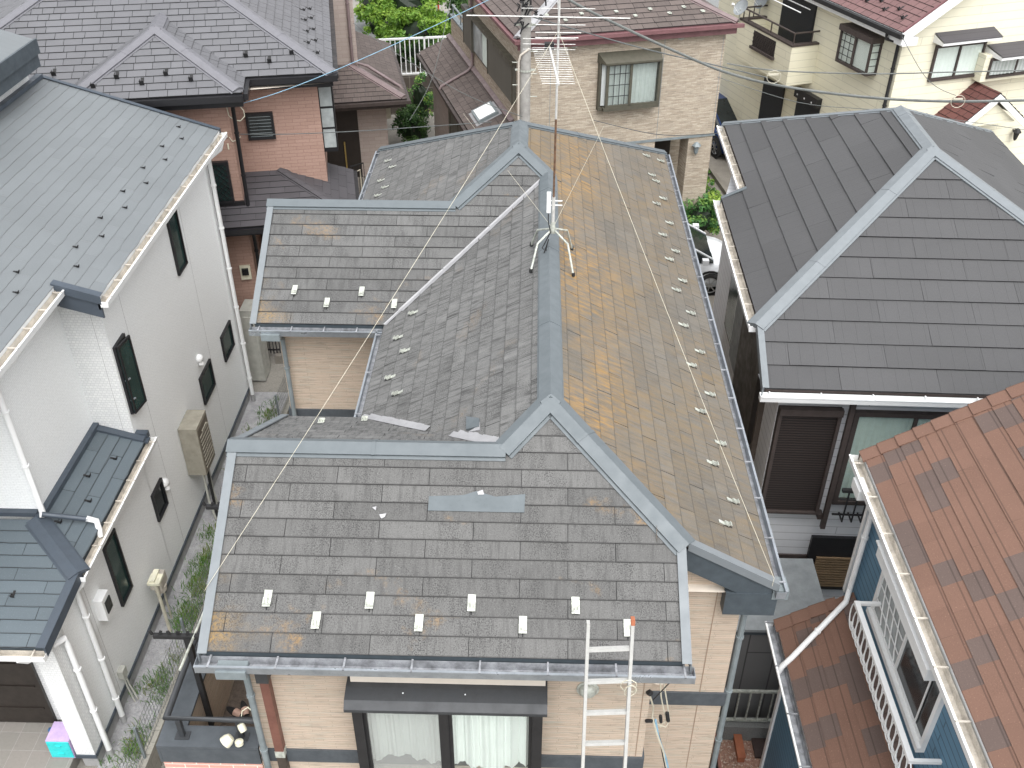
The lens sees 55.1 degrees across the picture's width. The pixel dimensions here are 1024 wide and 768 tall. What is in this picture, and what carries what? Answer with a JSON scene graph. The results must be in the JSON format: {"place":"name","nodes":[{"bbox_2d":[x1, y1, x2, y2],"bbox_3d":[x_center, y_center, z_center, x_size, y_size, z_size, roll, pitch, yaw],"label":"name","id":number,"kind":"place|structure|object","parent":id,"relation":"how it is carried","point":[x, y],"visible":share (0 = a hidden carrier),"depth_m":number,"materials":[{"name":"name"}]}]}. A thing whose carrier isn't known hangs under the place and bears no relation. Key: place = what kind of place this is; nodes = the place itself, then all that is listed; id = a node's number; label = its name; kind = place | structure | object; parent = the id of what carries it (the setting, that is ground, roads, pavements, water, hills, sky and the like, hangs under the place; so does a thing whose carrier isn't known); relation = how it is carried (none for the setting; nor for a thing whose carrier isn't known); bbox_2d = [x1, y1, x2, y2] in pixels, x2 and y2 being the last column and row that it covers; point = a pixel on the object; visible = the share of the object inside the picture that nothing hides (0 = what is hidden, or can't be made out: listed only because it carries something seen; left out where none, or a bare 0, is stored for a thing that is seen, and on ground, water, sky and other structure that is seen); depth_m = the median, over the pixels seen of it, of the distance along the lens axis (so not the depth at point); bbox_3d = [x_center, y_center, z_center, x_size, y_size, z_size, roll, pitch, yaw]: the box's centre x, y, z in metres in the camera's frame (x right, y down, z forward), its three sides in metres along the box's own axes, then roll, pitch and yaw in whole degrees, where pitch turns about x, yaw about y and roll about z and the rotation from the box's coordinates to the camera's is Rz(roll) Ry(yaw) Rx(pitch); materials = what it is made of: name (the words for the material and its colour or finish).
{"place":"outdoors","nodes":[
{"label":"outdoors","id":0,"kind":"place"},
{"bbox_2d":[226,706,242,716],"bbox_3d":[-3.374,3.965,11.914,0.250,0.077,0.096,18,39,23],"label":"slipper","id":1,"kind":"object","parent":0,"point":[234,712],"visible":0.86,"depth_m":11.88,"materials":[{"name":"black rubber"}]},
{"bbox_2d":[240,700,248,716],"bbox_3d":[-3.259,3.939,11.951,0.096,0.077,0.250,-14,38,-19],"label":"slipper","id":2,"kind":"object","parent":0,"point":[243,706],"visible":0.86,"depth_m":11.90,"materials":[{"name":"black rubber"}]},
{"bbox_2d":[350,162,364,192],"bbox_3d":[-4.364,-5.531,27.610,0.366,1.215,0.908,1,35,1],"label":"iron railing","id":3,"kind":"object","parent":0,"point":[360,179],"visible":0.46,"depth_m":27.59,"materials":[{"name":"metal"}]},
{"bbox_2d":[352,0,455,75],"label":"ground","id":4,"kind":"structure","parent":0,"point":[407,63],"depth_m":34.56,"materials":[{"name":"grey concrete"}]},
{"bbox_2d":[353,0,395,24],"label":"bush","id":5,"kind":"object","parent":4,"relation":"on","point":[359,9],"visible":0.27,"depth_m":37.17,"materials":[{"name":"green plant"}]},
{"bbox_2d":[388,36,414,65],"bbox_3d":[-3.982,-11.361,33.742,1.471,1.251,0.760,1,35,1],"label":"hedge","id":6,"kind":"object","parent":4,"relation":"on","point":[398,52],"visible":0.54,"depth_m":33.50,"materials":[{"name":"green plant"}]},
{"bbox_2d":[399,34,430,70],"bbox_3d":[-3.234,-11.360,33.702,1.416,1.298,0.791,1,35,1],"label":"hedge","id":7,"kind":"object","parent":4,"relation":"on","point":[416,50],"visible":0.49,"depth_m":33.50,"materials":[{"name":"green plant"}]},
{"bbox_2d":[380,0,450,45],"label":"bush","id":8,"kind":"object","parent":4,"relation":"on","point":[411,22],"visible":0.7,"depth_m":33.89,"materials":[{"name":"green plant"}]},
{"bbox_2d":[416,34,439,65],"bbox_3d":[-2.787,-11.345,33.712,1.102,1.264,0.901,1,35,1],"label":"hedge","id":9,"kind":"object","parent":4,"relation":"on","point":[430,42],"visible":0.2,"depth_m":33.43,"materials":[{"name":"green plant"}]},
{"bbox_2d":[441,0,467,28],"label":"bush","id":10,"kind":"object","parent":4,"relation":"on","point":[457,3],"visible":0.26,"depth_m":35.30,"materials":[{"name":"green plant"}]},
{"bbox_2d":[77,112,763,767],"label":"ground","id":11,"kind":"structure","parent":0,"point":[275,382],"depth_m":22.52,"materials":[{"name":"grey concrete"}]},
{"bbox_2d":[0,722,80,767],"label":"porch floor","id":12,"kind":"structure","parent":11,"relation":"on","point":[23,744],"depth_m":14.39,"materials":[{"name":"tile"}]},
{"bbox_2d":[45,722,75,757],"bbox_3d":[-6.505,5.184,14.272,0.340,0.400,0.350,1,35,1],"label":"storage box","id":13,"kind":"object","parent":12,"relation":"on","point":[58,742],"visible":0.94,"depth_m":14.13,"materials":[{"name":"plastic"}]},
{"bbox_2d":[0,29,255,765],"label":"house","id":14,"kind":"structure","parent":11,"relation":"on","point":[121,350],"depth_m":14.96,"materials":[{"name":"white paint"}]},
{"bbox_2d":[0,661,56,722],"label":"door","id":15,"kind":"structure","parent":14,"relation":"in","point":[23,697],"depth_m":14.35,"materials":[{"name":"brown wood"}]},
{"bbox_2d":[102,528,132,606],"bbox_3d":[-5.942,2.775,14.812,0.045,1.242,0.429,1,35,1],"label":"window","id":16,"kind":"structure","parent":14,"relation":"in","point":[112,551],"depth_m":14.81,"materials":[{"name":"black glass"}]},
{"bbox_2d":[112,333,146,413],"bbox_3d":[-5.843,-0.149,15.048,0.138,1.234,0.413,1,35,1],"label":"window","id":17,"kind":"structure","parent":14,"relation":"in","point":[123,350],"depth_m":14.97,"materials":[{"name":"black glass"}]},
{"bbox_2d":[150,477,168,521],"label":"window","id":18,"kind":"structure","parent":14,"relation":"in","point":[159,498],"depth_m":16.45,"materials":[{"name":"black glass"}]},
{"bbox_2d":[166,210,187,275],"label":"window","id":19,"kind":"structure","parent":14,"relation":"in","point":[173,225],"depth_m":17.06,"materials":[{"name":"black glass"}]},
{"bbox_2d":[177,410,218,518],"bbox_3d":[-5.691,1.539,18.116,0.360,2.223,0.580,1,35,1],"label":"water heater","id":20,"kind":"object","parent":14,"relation":"attached to","point":[194,433],"visible":0.93,"depth_m":17.62,"materials":[{"name":"beige metal"}]},
{"bbox_2d":[198,359,215,404],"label":"window","id":21,"kind":"structure","parent":14,"relation":"in","point":[207,382],"depth_m":18.77,"materials":[{"name":"black glass"}]},
{"bbox_2d":[220,320,234,361],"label":"window","id":22,"kind":"structure","parent":14,"relation":"in","point":[227,341],"depth_m":19.98,"materials":[{"name":"black glass"}]},
{"bbox_2d":[0,0,358,336],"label":"house","id":23,"kind":"structure","parent":11,"relation":"on","point":[217,63],"depth_m":19.93,"materials":[{"name":"grey stone"}]},
{"bbox_2d":[207,160,234,204],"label":"window","id":24,"kind":"structure","parent":23,"relation":"in","point":[221,171],"depth_m":20.00,"materials":[{"name":"black glass"}]},
{"bbox_2d":[245,111,275,140],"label":"window","id":25,"kind":"structure","parent":23,"relation":"in","point":[256,122],"depth_m":20.38,"materials":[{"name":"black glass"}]},
{"bbox_2d":[317,86,338,151],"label":"bay window","id":26,"kind":"structure","parent":23,"relation":"in","point":[325,94],"depth_m":20.68,"materials":[{"name":"white glass"}]},
{"bbox_2d":[240,121,491,134],"bbox_3d":[-2.932,-5.251,20.220,5.189,0.228,0.158,-8,36,-12],"label":"overhead cable","id":27,"kind":"object","parent":23,"relation":"attached to","point":[362,130],"visible":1,"depth_m":20.12,"materials":[{"name":"rubber"}]},
{"bbox_2d":[244,0,487,102],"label":"overhead cable","id":28,"kind":"object","parent":23,"relation":"attached to","point":[367,56],"visible":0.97,"depth_m":19.51,"materials":[{"name":"blue metal"}]},
{"bbox_2d":[97,390,288,767],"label":"gravel strip","id":29,"kind":"object","parent":11,"relation":"on","point":[270,396],"depth_m":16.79,"materials":[{"name":"grey gravel"}]},
{"bbox_2d":[147,569,172,631],"bbox_3d":[-5.766,3.563,16.206,0.229,1.238,0.360,1,35,1],"label":"gas meter","id":30,"kind":"object","parent":29,"relation":"on","point":[156,582],"visible":0.97,"depth_m":15.96,"materials":[{"name":"beige plastic"}]},
{"bbox_2d":[99,394,277,767],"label":"weeds","id":31,"kind":"object","parent":29,"relation":"on","point":[203,560],"visible":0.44,"depth_m":16.69,"materials":[{"name":"green plant"}]},
{"bbox_2d":[239,299,270,380],"bbox_3d":[-5.708,-0.914,21.874,0.320,1.950,0.515,1,35,1],"label":"tank unit","id":32,"kind":"object","parent":29,"relation":"on","point":[258,357],"visible":0.78,"depth_m":21.73,"materials":[{"name":"beige plastic"}]},
{"bbox_2d":[137,395,289,767],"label":"block wall","id":33,"kind":"structure","parent":11,"relation":"on","point":[152,760],"depth_m":14.30,"materials":[{"name":"grey concrete"}]},
{"bbox_2d":[118,375,288,767],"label":"fence","id":34,"kind":"object","parent":33,"relation":"on","point":[139,741],"visible":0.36,"depth_m":14.74,"materials":[{"name":"grey metal"}]},
{"bbox_2d":[274,351,283,363],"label":"kerb","id":35,"kind":"structure","parent":11,"relation":"on","point":[278,358],"depth_m":22.61,"materials":[{"name":"concrete"}]},
{"bbox_2d":[268,341,280,352],"bbox_3d":[-5.637,-1.096,22.387,0.609,0.950,0.030,0,35,0],"label":"iron fence","id":36,"kind":"object","parent":35,"relation":"on","point":[273,349],"visible":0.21,"depth_m":22.58,"materials":[{"name":"black metal"}]},
{"bbox_2d":[327,0,410,195],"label":"house","id":37,"kind":"structure","parent":11,"relation":"on","point":[369,92],"depth_m":28.05,"materials":[{"name":"brown stone"}]},
{"bbox_2d":[327,110,362,176],"bbox_3d":[-5.071,-6.918,28.445,1.320,2.400,0.120,-6,36,-9],"label":"door","id":38,"kind":"structure","parent":37,"relation":"in","point":[349,153],"depth_m":28.50,"materials":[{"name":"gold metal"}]},
{"bbox_2d":[391,103,430,141],"bbox_3d":[-3.218,-8.066,31.092,1.344,1.724,1.886,1,35,1],"label":"shrub","id":39,"kind":"object","parent":11,"relation":"on","point":[410,134],"visible":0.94,"depth_m":30.69,"materials":[{"name":"green plant"}]},
{"bbox_2d":[390,75,433,114],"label":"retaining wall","id":40,"kind":"structure","parent":11,"relation":"on","point":[409,81],"depth_m":33.54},
{"bbox_2d":[379,36,446,75],"bbox_3d":[2.618,-11.577,33.876,15.400,1.300,0.060,-5,36,-8],"label":"white fence","id":41,"kind":"object","parent":40,"relation":"on","point":[409,39],"visible":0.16,"depth_m":32.80,"materials":[{"name":"metal"}]},
{"bbox_2d":[406,72,433,118],"bbox_3d":[-3.009,-9.364,32.289,1.055,1.842,1.108,9,37,13],"label":"shrub","id":42,"kind":"object","parent":11,"relation":"on","point":[419,92],"visible":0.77,"depth_m":32.04,"materials":[{"name":"green plant"}]},
{"bbox_2d":[148,119,789,767],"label":"house","id":43,"kind":"structure","parent":11,"relation":"on","point":[502,477],"depth_m":10.20,"materials":[{"name":"grey stone"}]},
{"bbox_2d":[178,612,202,670],"bbox_3d":[-3.365,2.627,10.462,0.028,0.045,1.051,2,36,3],"label":"clothes pole","id":44,"kind":"object","parent":43,"relation":"on","point":[189,646],"visible":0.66,"depth_m":10.29,"materials":[{"name":"white metal"}]},
{"bbox_2d":[343,676,546,767],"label":"window","id":45,"kind":"structure","parent":43,"relation":"in","point":[482,726],"depth_m":9.81,"materials":[{"name":"clear glass"}]},
{"bbox_2d":[204,0,773,590],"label":"aerial","id":46,"kind":"object","parent":43,"relation":"on","point":[558,58],"visible":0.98,"depth_m":11.05,"materials":[{"name":"metal"}]},
{"bbox_2d":[581,616,636,767],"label":"ladder","id":47,"kind":"object","parent":43,"relation":"attached to","point":[628,680],"visible":1,"depth_m":8.50,"materials":[{"name":"metal"}]},
{"bbox_2d":[512,0,546,121],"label":"utility pole","id":48,"kind":"object","parent":11,"relation":"on","point":[524,69],"visible":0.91,"depth_m":20.83,"materials":[{"name":"concrete"}]},
{"bbox_2d":[527,15,767,77],"bbox_3d":[2.478,-6.581,19.208,5.074,0.622,0.536,16,38,21],"label":"overhead cable","id":49,"kind":"object","parent":48,"relation":"attached to","point":[647,49],"visible":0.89,"depth_m":18.97,"materials":[{"name":"metal"}]},
{"bbox_2d":[416,0,744,211],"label":"house","id":50,"kind":"structure","parent":11,"relation":"on","point":[632,87],"depth_m":23.22,"materials":[{"name":"brown stone"}]},
{"bbox_2d":[353,23,521,116],"bbox_3d":[-1.931,-7.404,23.051,0.070,0.423,7.487,-22,41,-28],"label":"overhead cable","id":51,"kind":"object","parent":50,"relation":"attached to","point":[438,79],"visible":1,"depth_m":22.89,"materials":[{"name":"black rubber"}]},
{"bbox_2d":[461,4,515,68],"bbox_3d":[-0.650,-8.510,25.047,0.160,1.020,5.177,-9,36,-12],"label":"window","id":52,"kind":"structure","parent":50,"relation":"in","point":[481,33],"depth_m":25.31,"materials":[{"name":"brown metal"}]},
{"bbox_2d":[596,48,662,111],"bbox_3d":[2.747,-7.077,22.899,1.556,1.323,0.290,-9,36,-12],"label":"bay window","id":53,"kind":"structure","parent":50,"relation":"in","point":[631,79],"depth_m":22.89,"materials":[{"name":"brown metal"}]},
{"bbox_2d":[654,140,670,154],"bbox_3d":[3.680,-5.543,26.339,1.030,2.650,0.090,-9,36,-12],"label":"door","id":54,"kind":"structure","parent":50,"relation":"in","point":[664,145],"depth_m":25.89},
{"bbox_2d":[689,223,721,295],"bbox_3d":[3.600,-3.252,24.214,4.020,1.555,2.000,1,35,1],"label":"parked car","id":55,"kind":"object","parent":11,"relation":"on","point":[708,250],"visible":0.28,"depth_m":23.76,"materials":[{"name":"white metal"}]},
{"bbox_2d":[706,170,721,198],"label":"kerb weeds","id":56,"kind":"object","parent":11,"relation":"on","point":[713,189],"visible":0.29,"depth_m":28.86,"materials":[{"name":"green plant"}]},
{"bbox_2d":[710,740,760,767],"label":"pebble bed","id":57,"kind":"object","parent":11,"relation":"on","point":[751,758],"depth_m":14.54,"materials":[{"name":"brown gravel"}]},
{"bbox_2d":[709,733,721,767],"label":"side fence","id":58,"kind":"object","parent":57,"relation":"on","point":[718,764],"visible":0.08,"depth_m":13.26,"materials":[{"name":"metal"}]},
{"bbox_2d":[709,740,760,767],"bbox_3d":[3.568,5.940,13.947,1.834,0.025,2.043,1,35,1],"label":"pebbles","id":59,"kind":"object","parent":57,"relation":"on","point":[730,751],"visible":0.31,"depth_m":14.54,"materials":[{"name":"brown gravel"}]},
{"bbox_2d":[733,734,745,761],"bbox_3d":[3.376,5.412,14.602,0.120,0.135,0.420,1,35,1],"label":"brick","id":60,"kind":"object","parent":59,"relation":"on","point":[739,748],"visible":1,"depth_m":14.54,"materials":[{"name":"brick"}]},
{"bbox_2d":[751,738,765,758],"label":"paving slab","id":61,"kind":"structure","parent":59,"relation":"on","point":[758,744],"depth_m":14.65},
{"bbox_2d":[716,717,769,739],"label":"kerb","id":62,"kind":"structure","parent":11,"relation":"on","point":[748,730],"depth_m":14.68,"materials":[{"name":"concrete"}]},
{"bbox_2d":[718,689,777,721],"bbox_3d":[3.479,4.745,14.478,1.360,0.705,0.040,1,35,1],"label":"metal railing","id":63,"kind":"object","parent":62,"relation":"on","point":[761,692],"visible":0.38,"depth_m":14.45,"materials":[{"name":"grey metal"}]},
{"bbox_2d":[713,105,1023,600],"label":"house","id":64,"kind":"structure","parent":11,"relation":"on","point":[869,291],"depth_m":14.53,"materials":[{"name":"black stone"}]},
{"bbox_2d":[594,120,717,135],"bbox_3d":[3.388,-5.374,20.399,3.641,0.559,0.036,17,39,22],"label":"overhead cable","id":65,"kind":"object","parent":64,"relation":"attached to","point":[657,134],"visible":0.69,"depth_m":20.68,"materials":[{"name":"rubber"}]},
{"bbox_2d":[724,274,737,345],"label":"window","id":66,"kind":"structure","parent":64,"relation":"in","point":[733,294],"depth_m":17.40,"materials":[{"name":"grey glass"}]},
{"bbox_2d":[729,295,743,373],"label":"window","id":67,"kind":"structure","parent":64,"relation":"in","point":[739,313],"depth_m":16.65,"materials":[{"name":"black glass"}]},
{"bbox_2d":[806,535,856,589],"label":"wooden step","id":68,"kind":"structure","parent":64,"relation":"in","point":[831,555],"depth_m":15.49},
{"bbox_2d":[718,77,1023,129],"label":"overhead cable","id":69,"kind":"object","parent":64,"relation":"attached to","point":[854,108],"visible":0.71,"depth_m":18.84,"materials":[{"name":"black rubber"}]},
{"bbox_2d":[832,409,948,505],"bbox_3d":[5.720,1.116,14.338,1.757,1.744,0.080,2,36,2],"label":"window","id":70,"kind":"structure","parent":64,"relation":"in","point":[869,428],"depth_m":14.06,"materials":[{"name":"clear glass"}]},
{"bbox_2d":[718,0,1023,164],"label":"house","id":71,"kind":"structure","parent":11,"relation":"on","point":[851,36],"depth_m":24.25,"materials":[{"name":"beige paint"}]},
{"bbox_2d":[732,0,747,20],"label":"satellite dish","id":72,"kind":"object","parent":71,"relation":"attached to","point":[740,6],"visible":0.97,"depth_m":27.77,"materials":[{"name":"white paint"}]},
{"bbox_2d":[754,0,766,13],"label":"satellite dish","id":73,"kind":"object","parent":71,"relation":"attached to","point":[760,2],"visible":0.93,"depth_m":27.99,"materials":[{"name":"white paint"}]},
{"bbox_2d":[758,78,784,118],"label":"window","id":74,"kind":"structure","parent":71,"relation":"in","point":[770,106],"depth_m":28.56,"materials":[{"name":"black glass"}]},
{"bbox_2d":[774,0,800,12],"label":"laundry pole","id":75,"kind":"object","parent":71,"relation":"attached to","point":[787,6],"visible":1,"depth_m":26.16,"materials":[{"name":"white metal"}]},
{"bbox_2d":[778,0,817,42],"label":"window","id":76,"kind":"structure","parent":71,"relation":"in","point":[795,21],"depth_m":26.65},
{"bbox_2d":[789,0,810,9],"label":"laundry pole","id":77,"kind":"object","parent":71,"relation":"attached to","point":[800,4],"visible":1,"depth_m":26.04,"materials":[{"name":"silver metal"}]},
{"bbox_2d":[794,86,822,115],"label":"window","id":78,"kind":"structure","parent":71,"relation":"in","point":[802,96],"depth_m":26.87,"materials":[{"name":"black glass"}]},
{"bbox_2d":[835,22,884,75],"bbox_3d":[8.573,-8.289,24.313,0.360,0.923,1.354,-11,37,-15],"label":"bay window","id":79,"kind":"structure","parent":71,"relation":"in","point":[860,49],"depth_m":24.15,"materials":[{"name":"clear glass"}]},
{"bbox_2d":[902,37,956,95],"bbox_3d":[7.887,-5.994,18.554,1.207,0.982,0.054,13,37,17],"label":"overhead cable","id":80,"kind":"object","parent":71,"relation":"attached to","point":[921,71],"visible":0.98,"depth_m":18.62,"materials":[{"name":"grey metal"}]},
{"bbox_2d":[927,42,986,81],"bbox_3d":[10.774,-7.817,23.761,1.451,0.866,0.070,-11,37,-15],"label":"window","id":81,"kind":"structure","parent":71,"relation":"in","point":[963,57],"depth_m":23.76,"materials":[{"name":"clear glass"}]},
{"bbox_2d":[985,58,1023,78],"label":"window","id":82,"kind":"structure","parent":71,"relation":"in","point":[995,64],"depth_m":24.01,"materials":[{"name":"white glass"}]},
{"bbox_2d":[759,381,1023,767],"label":"house","id":83,"kind":"structure","parent":11,"relation":"on","point":[906,650],"depth_m":10.68,"materials":[{"name":"brown tile"}]},
{"bbox_2d":[866,572,943,752],"bbox_3d":[4.263,2.855,10.686,0.090,1.030,1.917,1,35,1],"label":"window","id":84,"kind":"structure","parent":83,"relation":"in","point":[920,702],"depth_m":10.67,"materials":[{"name":"white paint"}]},
{"bbox_2d":[410,0,450,118],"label":"overhead cable","id":85,"kind":"object","parent":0,"point":[436,62],"visible":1,"depth_m":20.55,"materials":[{"name":"grey metal"}]},
{"bbox_2d":[354,0,718,39],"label":"road","id":86,"kind":"structure","parent":0,"point":[715,3],"depth_m":38.86,"materials":[{"name":"grey asphalt"}]},
{"bbox_2d":[361,1,406,41],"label":"bush","id":87,"kind":"object","parent":86,"relation":"on","point":[375,18],"visible":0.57,"depth_m":35.35,"materials":[{"name":"green plant"}]},
{"bbox_2d":[376,0,446,19],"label":"bush","id":88,"kind":"object","parent":86,"relation":"on","point":[415,4],"visible":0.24,"depth_m":37.08,"materials":[{"name":"green plant"}]},
{"bbox_2d":[703,153,731,311],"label":"driveway","id":89,"kind":"structure","parent":0,"point":[719,165],"depth_m":29.77,"materials":[{"name":"concrete"}]},
{"bbox_2d":[683,192,720,234],"bbox_3d":[4.894,-4.335,25.661,1.272,1.333,1.279,-8,36,-12],"label":"ivy bush","id":90,"kind":"object","parent":89,"relation":"on","point":[703,215],"visible":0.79,"depth_m":25.39,"materials":[{"name":"green plant"}]},
{"bbox_2d":[708,163,727,194],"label":"kerb","id":91,"kind":"structure","parent":89,"relation":"on","point":[719,182],"depth_m":29.20,"materials":[{"name":"concrete"}]},
{"bbox_2d":[710,93,737,158],"bbox_3d":[6.799,-8.575,31.625,2.000,1.555,4.020,-10,37,-13],"label":"parked car","id":92,"kind":"object","parent":89,"relation":"on","point":[724,112],"visible":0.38,"depth_m":30.68,"materials":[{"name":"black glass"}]},
{"bbox_2d":[719,558,823,717],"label":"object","id":93,"kind":"structure","parent":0,"point":[755,669],"depth_m":14.48,"materials":[{"name":"metal"}]},
{"bbox_2d":[567,0,1023,102],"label":"overhead cable","id":94,"kind":"object","parent":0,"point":[780,85],"visible":0.98,"depth_m":18.55,"materials":[{"name":"grey metal"}]},
{"bbox_2d":[951,95,964,107],"bbox_3d":[8.443,-5.351,18.589,0.272,0.245,0.030,1,35,1],"label":"cable loop","id":95,"kind":"object","parent":94,"relation":"hanging from","point":[953,98],"visible":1,"depth_m":18.55,"materials":[{"name":"metal"}]},
{"bbox_2d":[727,63,1023,73],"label":"overhead cable","id":96,"kind":"object","parent":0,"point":[874,73],"visible":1,"depth_m":18.35,"materials":[{"name":"grey metal"}]},
{"bbox_2d":[767,70,780,82],"bbox_3d":[4.909,-5.759,18.408,0.272,0.245,0.030,1,35,1],"label":"cable loop","id":97,"kind":"object","parent":96,"relation":"hanging from","point":[773,74],"visible":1,"depth_m":18.37,"materials":[{"name":"metal"}]}
]}

